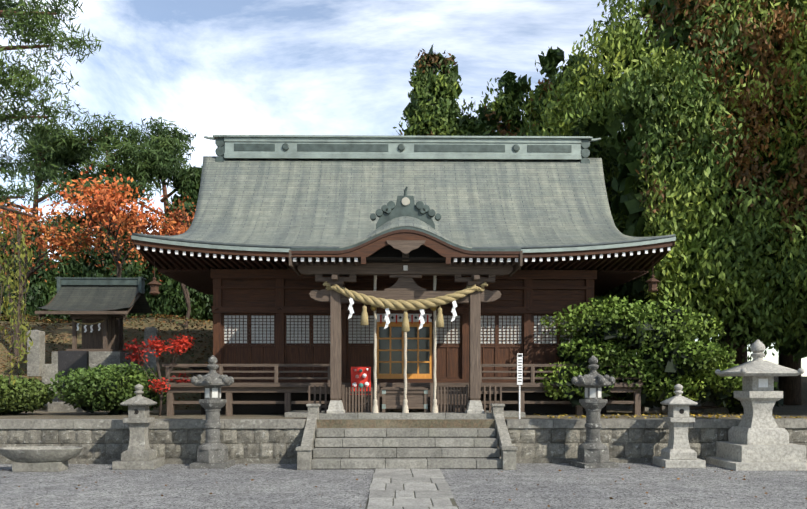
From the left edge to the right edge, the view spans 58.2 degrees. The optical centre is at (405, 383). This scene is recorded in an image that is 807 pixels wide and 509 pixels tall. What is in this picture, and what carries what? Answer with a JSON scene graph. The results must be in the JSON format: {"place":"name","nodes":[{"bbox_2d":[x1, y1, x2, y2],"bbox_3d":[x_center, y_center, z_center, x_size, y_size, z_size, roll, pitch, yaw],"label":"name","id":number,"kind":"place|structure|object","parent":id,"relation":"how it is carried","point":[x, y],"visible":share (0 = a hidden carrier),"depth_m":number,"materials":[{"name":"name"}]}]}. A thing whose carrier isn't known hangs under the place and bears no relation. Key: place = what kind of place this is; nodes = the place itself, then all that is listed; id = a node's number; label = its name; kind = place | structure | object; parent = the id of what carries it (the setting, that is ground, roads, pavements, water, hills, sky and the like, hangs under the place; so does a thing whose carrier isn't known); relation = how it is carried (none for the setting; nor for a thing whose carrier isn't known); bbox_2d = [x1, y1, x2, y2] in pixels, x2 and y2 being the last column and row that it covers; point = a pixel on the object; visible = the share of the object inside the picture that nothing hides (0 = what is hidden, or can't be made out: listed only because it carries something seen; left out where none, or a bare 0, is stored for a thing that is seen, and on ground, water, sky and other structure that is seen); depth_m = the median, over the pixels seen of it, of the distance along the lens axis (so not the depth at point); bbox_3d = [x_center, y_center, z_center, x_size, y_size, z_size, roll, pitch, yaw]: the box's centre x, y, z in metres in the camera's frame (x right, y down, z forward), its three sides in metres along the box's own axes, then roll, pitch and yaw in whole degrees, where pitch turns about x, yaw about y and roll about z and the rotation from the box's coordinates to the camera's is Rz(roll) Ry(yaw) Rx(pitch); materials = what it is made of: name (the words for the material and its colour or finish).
{"place":"outdoors","nodes":[
{"label":"outdoors","id":0,"kind":"place"},
{"bbox_2d":[0,463,806,508],"bbox_3d":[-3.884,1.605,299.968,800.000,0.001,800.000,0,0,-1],"label":"ground","id":1,"kind":"structure","parent":0,"point":[288,486],"depth_m":11.09,"materials":[{"name":"grey gravel"}]},
{"bbox_2d":[0,446,83,471],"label":"stone basin","id":2,"kind":"object","parent":1,"relation":"on","point":[40,458],"visible":1,"depth_m":13.15,"materials":[{"name":"grey stone"}]},
{"bbox_2d":[112,384,163,469],"bbox_3d":[-5.096,0.804,13.875,0.760,1.600,0.760,0,0,-4],"label":"lantern","id":3,"kind":"object","parent":1,"relation":"on","point":[139,453],"visible":1,"depth_m":13.71,"materials":[{"name":"grey stone"}]},
{"bbox_2d":[189,355,234,468],"bbox_3d":[-3.718,0.527,14.004,0.738,2.155,0.830,0,0,-1],"label":"tall lantern","id":4,"kind":"object","parent":1,"relation":"on","point":[212,451],"visible":1,"depth_m":13.85,"materials":[{"name":"stone"}]},
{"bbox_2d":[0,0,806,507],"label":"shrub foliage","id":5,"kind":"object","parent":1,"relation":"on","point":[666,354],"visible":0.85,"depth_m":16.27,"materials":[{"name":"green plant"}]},
{"bbox_2d":[0,419,806,463],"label":"retaining wall","id":6,"kind":"structure","parent":1,"relation":"on","point":[244,441],"depth_m":14.55,"materials":[{"name":"stone"}]},
{"bbox_2d":[517,353,522,418],"bbox_3d":[2.341,0.065,14.839,0.110,1.360,0.048,0,0,-1],"label":"info sign","id":7,"kind":"object","parent":6,"relation":"on","point":[519,369],"visible":0.94,"depth_m":14.82,"materials":[{"name":"white paint"}]},
{"bbox_2d":[0,405,806,456],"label":"terrain platform","id":8,"kind":"structure","parent":1,"relation":"on","point":[786,411],"depth_m":15.57,"materials":[{"name":"stone"}]},
{"bbox_2d":[35,277,151,405],"bbox_3d":[-8.925,-1.145,21.043,2.560,3.940,2.260,0,0,-1],"label":"shrine","id":9,"kind":"object","parent":8,"relation":"on","point":[108,300],"visible":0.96,"depth_m":20.89,"materials":[{"name":"grey wood"}]},
{"bbox_2d":[73,320,103,331],"bbox_3d":[-8.916,-1.618,20.413,0.875,0.355,0.047,0,0,-1],"label":"small shimenawa","id":10,"kind":"object","parent":9,"relation":"hanging from","point":[86,324],"visible":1,"depth_m":20.40,"materials":[{"name":"white paper"}]},
{"bbox_2d":[27,327,743,413],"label":"stone monuments","id":11,"kind":"object","parent":8,"relation":"on","point":[36,358],"visible":0.33,"depth_m":19.89,"materials":[{"name":"grey stone"}]},
{"bbox_2d":[58,351,88,401],"bbox_3d":[-8.671,-0.191,18.946,0.750,1.330,0.140,0,0,-1],"label":"dark tablet","id":12,"kind":"object","parent":11,"relation":"on","point":[68,360],"visible":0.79,"depth_m":18.88,"materials":[{"name":"stone"}]},
{"bbox_2d":[162,364,642,415],"bbox_3d":[-0.085,0.115,19.691,10.900,1.260,6.605,0,0,-1],"label":"veranda","id":13,"kind":"object","parent":8,"relation":"on","point":[288,389],"visible":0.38,"depth_m":16.43,"materials":[{"name":"brown wood"}]},
{"bbox_2d":[201,393,605,414],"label":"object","id":14,"kind":"object","parent":8,"relation":"on","point":[258,409],"visible":0.14,"depth_m":16.96,"materials":[{"name":"brown wood"}]},
{"bbox_2d":[131,235,675,295],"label":"eaves","id":15,"kind":"object","parent":14,"relation":"on","point":[192,269],"visible":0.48,"depth_m":16.36,"materials":[{"name":"brown wood"}]},
{"bbox_2d":[147,257,161,295],"bbox_3d":[-5.629,-2.405,16.268,0.335,0.880,0.291,0,0,-1],"label":"hanging lantern","id":16,"kind":"object","parent":15,"relation":"hanging from","point":[154,284],"visible":1,"depth_m":16.21,"materials":[{"name":"orange metal"}]},
{"bbox_2d":[132,156,675,269],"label":"roof","id":17,"kind":"structure","parent":15,"relation":"on","point":[289,203],"depth_m":18.42,"materials":[{"name":"green metal"}]},
{"bbox_2d":[204,135,600,162],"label":"roof ridge","id":18,"kind":"structure","parent":17,"relation":"on","point":[398,147],"depth_m":19.52,"materials":[{"name":"green metal"}]},
{"bbox_2d":[646,275,659,292],"bbox_3d":[5.610,-2.446,16.421,0.335,0.800,0.291,0,0,-1],"label":"hanging lantern","id":19,"kind":"object","parent":15,"relation":"hanging from","point":[652,281],"visible":1,"depth_m":16.34,"materials":[{"name":"orange metal"}]},
{"bbox_2d":[377,314,432,378],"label":"entrance doors","id":20,"kind":"structure","parent":14,"relation":"attached to","point":[390,351],"depth_m":17.36,"materials":[{"name":"orange wood"}]},
{"bbox_2d":[285,410,524,468],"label":"stairs","id":21,"kind":"structure","parent":1,"relation":"on","point":[374,458],"depth_m":14.14,"materials":[{"name":"stone"}]},
{"bbox_2d":[381,387,428,412],"bbox_3d":[-0.013,0.349,15.854,1.040,0.550,0.540,0,0,-1],"label":"offering box","id":22,"kind":"object","parent":21,"relation":"on","point":[393,397],"visible":0.85,"depth_m":15.62,"materials":[{"name":"brown wood"}]},
{"bbox_2d":[347,390,462,411],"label":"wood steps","id":23,"kind":"structure","parent":21,"relation":"on","point":[394,410],"depth_m":16.20,"materials":[{"name":"brown wood"}]},
{"bbox_2d":[326,400,483,412],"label":"pillar base stones","id":24,"kind":"object","parent":21,"relation":"on","point":[336,406],"visible":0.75,"depth_m":15.20,"materials":[{"name":"stone"}]},
{"bbox_2d":[297,262,512,399],"bbox_3d":[-0.006,-1.091,16.119,4.540,2.910,2.350,0,0,-1],"label":"porch frame","id":25,"kind":"object","parent":24,"relation":"on","point":[405,286],"visible":0.83,"depth_m":15.25,"materials":[{"name":"brown wood"}]},
{"bbox_2d":[350,367,370,394],"bbox_3d":[-0.986,-0.066,16.056,0.480,0.620,0.210,0,0,-1],"label":"red display board","id":26,"kind":"object","parent":25,"relation":"attached to","point":[360,377],"visible":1,"depth_m":16.13,"materials":[{"name":"red fabric"}]},
{"bbox_2d":[371,275,437,412],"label":"bell ropes","id":27,"kind":"object","parent":25,"relation":"attached to","point":[405,402],"visible":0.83,"depth_m":15.47,"materials":[{"name":"white fabric"}]},
{"bbox_2d":[323,282,487,331],"bbox_3d":[0.005,-1.610,15.274,3.477,1.060,0.588,0,0,-1],"label":"shimenawa rope","id":28,"kind":"object","parent":25,"relation":"attached to","point":[403,305],"visible":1,"depth_m":15.04,"materials":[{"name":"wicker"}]},
{"bbox_2d":[348,297,456,328],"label":"paper streamers","id":29,"kind":"object","parent":28,"relation":"attached to","point":[386,318],"visible":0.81,"depth_m":15.08,"materials":[{"name":"white paper"}]},
{"bbox_2d":[370,186,440,228],"bbox_3d":[0.005,-3.652,15.240,1.500,0.967,0.210,0,0,-1],"label":"roof ornament","id":30,"kind":"object","parent":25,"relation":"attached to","point":[405,205],"visible":0.92,"depth_m":15.18,"materials":[{"name":"teal metal"}]},
{"bbox_2d":[290,216,520,248],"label":"porch roof","id":31,"kind":"structure","parent":25,"relation":"on","point":[404,221],"depth_m":14.73,"materials":[{"name":"grey metal"}]},
{"bbox_2d":[289,227,522,275],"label":"porch gable","id":32,"kind":"structure","parent":25,"relation":"attached to","point":[405,245],"depth_m":14.70,"materials":[{"name":"brown wood"}]},
{"bbox_2d":[308,385,501,412],"bbox_3d":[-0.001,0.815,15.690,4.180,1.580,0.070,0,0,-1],"label":"porch fence","id":33,"kind":"object","parent":21,"relation":"on","point":[345,392],"visible":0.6,"depth_m":15.66,"materials":[{"name":"brown wood"}]},
{"bbox_2d":[315,429,498,468],"bbox_3d":[0.018,1.175,14.335,3.560,0.860,1.520,0,0,-1],"label":"stair core","id":34,"kind":"object","parent":21,"relation":"attached to","point":[407,447],"visible":0.02,"depth_m":14.19,"materials":[{"name":"grey stone"}]},
{"bbox_2d":[295,404,517,469],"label":"stair cheeks","id":35,"kind":"object","parent":1,"relation":"on","point":[304,450],"visible":0.83,"depth_m":13.97,"materials":[{"name":"grey stone"}]},
{"bbox_2d":[569,355,618,468],"bbox_3d":[3.652,0.527,14.084,0.735,2.155,0.828,0,0,-12],"label":"tall lantern","id":36,"kind":"object","parent":1,"relation":"on","point":[592,451],"visible":1,"depth_m":13.94,"materials":[{"name":"stone"}]},
{"bbox_2d":[653,384,705,467],"bbox_3d":[5.321,0.804,14.117,0.789,1.600,0.789,0,0,-1],"label":"lantern","id":37,"kind":"object","parent":1,"relation":"on","point":[677,452],"visible":1,"depth_m":13.96,"materials":[{"name":"stone"}]},
{"bbox_2d":[705,339,806,470],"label":"lantern","id":38,"kind":"object","parent":1,"relation":"on","point":[758,439],"visible":0.96,"depth_m":13.86,"materials":[{"name":"stone"}]},
{"bbox_2d":[0,317,806,409],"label":"bank","id":39,"kind":"structure","parent":0,"point":[61,330],"depth_m":23.30,"materials":[{"name":"brown soil"}]},
{"bbox_2d":[0,10,800,415],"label":"tree trunks and limbs","id":40,"kind":"object","parent":39,"relation":"on","point":[790,386],"visible":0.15,"depth_m":22.04,"materials":[{"name":"brown plant"}]},
{"bbox_2d":[0,112,212,322],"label":"tree foliage","id":41,"kind":"object","parent":40,"relation":"attached to","point":[141,165],"visible":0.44,"depth_m":28.85,"materials":[{"name":"green plant"}]},
{"bbox_2d":[517,0,806,365],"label":"tree","id":42,"kind":"object","parent":40,"relation":"attached to","point":[704,102],"visible":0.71,"depth_m":19.60,"materials":[{"name":"green plant"}]},
{"bbox_2d":[393,46,657,293],"bbox_3d":[2.697,-8.835,37.787,13.997,15.807,19.907,0,0,-34],"label":"tree foliage","id":43,"kind":"object","parent":39,"relation":"on","point":[423,115],"visible":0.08,"depth_m":35.22,"materials":[{"name":"green plant"}]},
{"bbox_2d":[0,0,806,375],"label":"sky","id":44,"kind":"structure","parent":0,"point":[209,67],"materials":[{"name":"blue"}]},
{"bbox_2d":[211,269,596,382],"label":"hall walls","id":45,"kind":"structure","parent":0,"point":[271,316],"depth_m":17.34,"materials":[{"name":"brown wood"}]},
{"bbox_2d":[365,469,458,508],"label":"stone path","id":46,"kind":"structure","parent":0,"point":[423,487],"depth_m":10.78,"materials":[{"name":"grey stone"}]}
]}

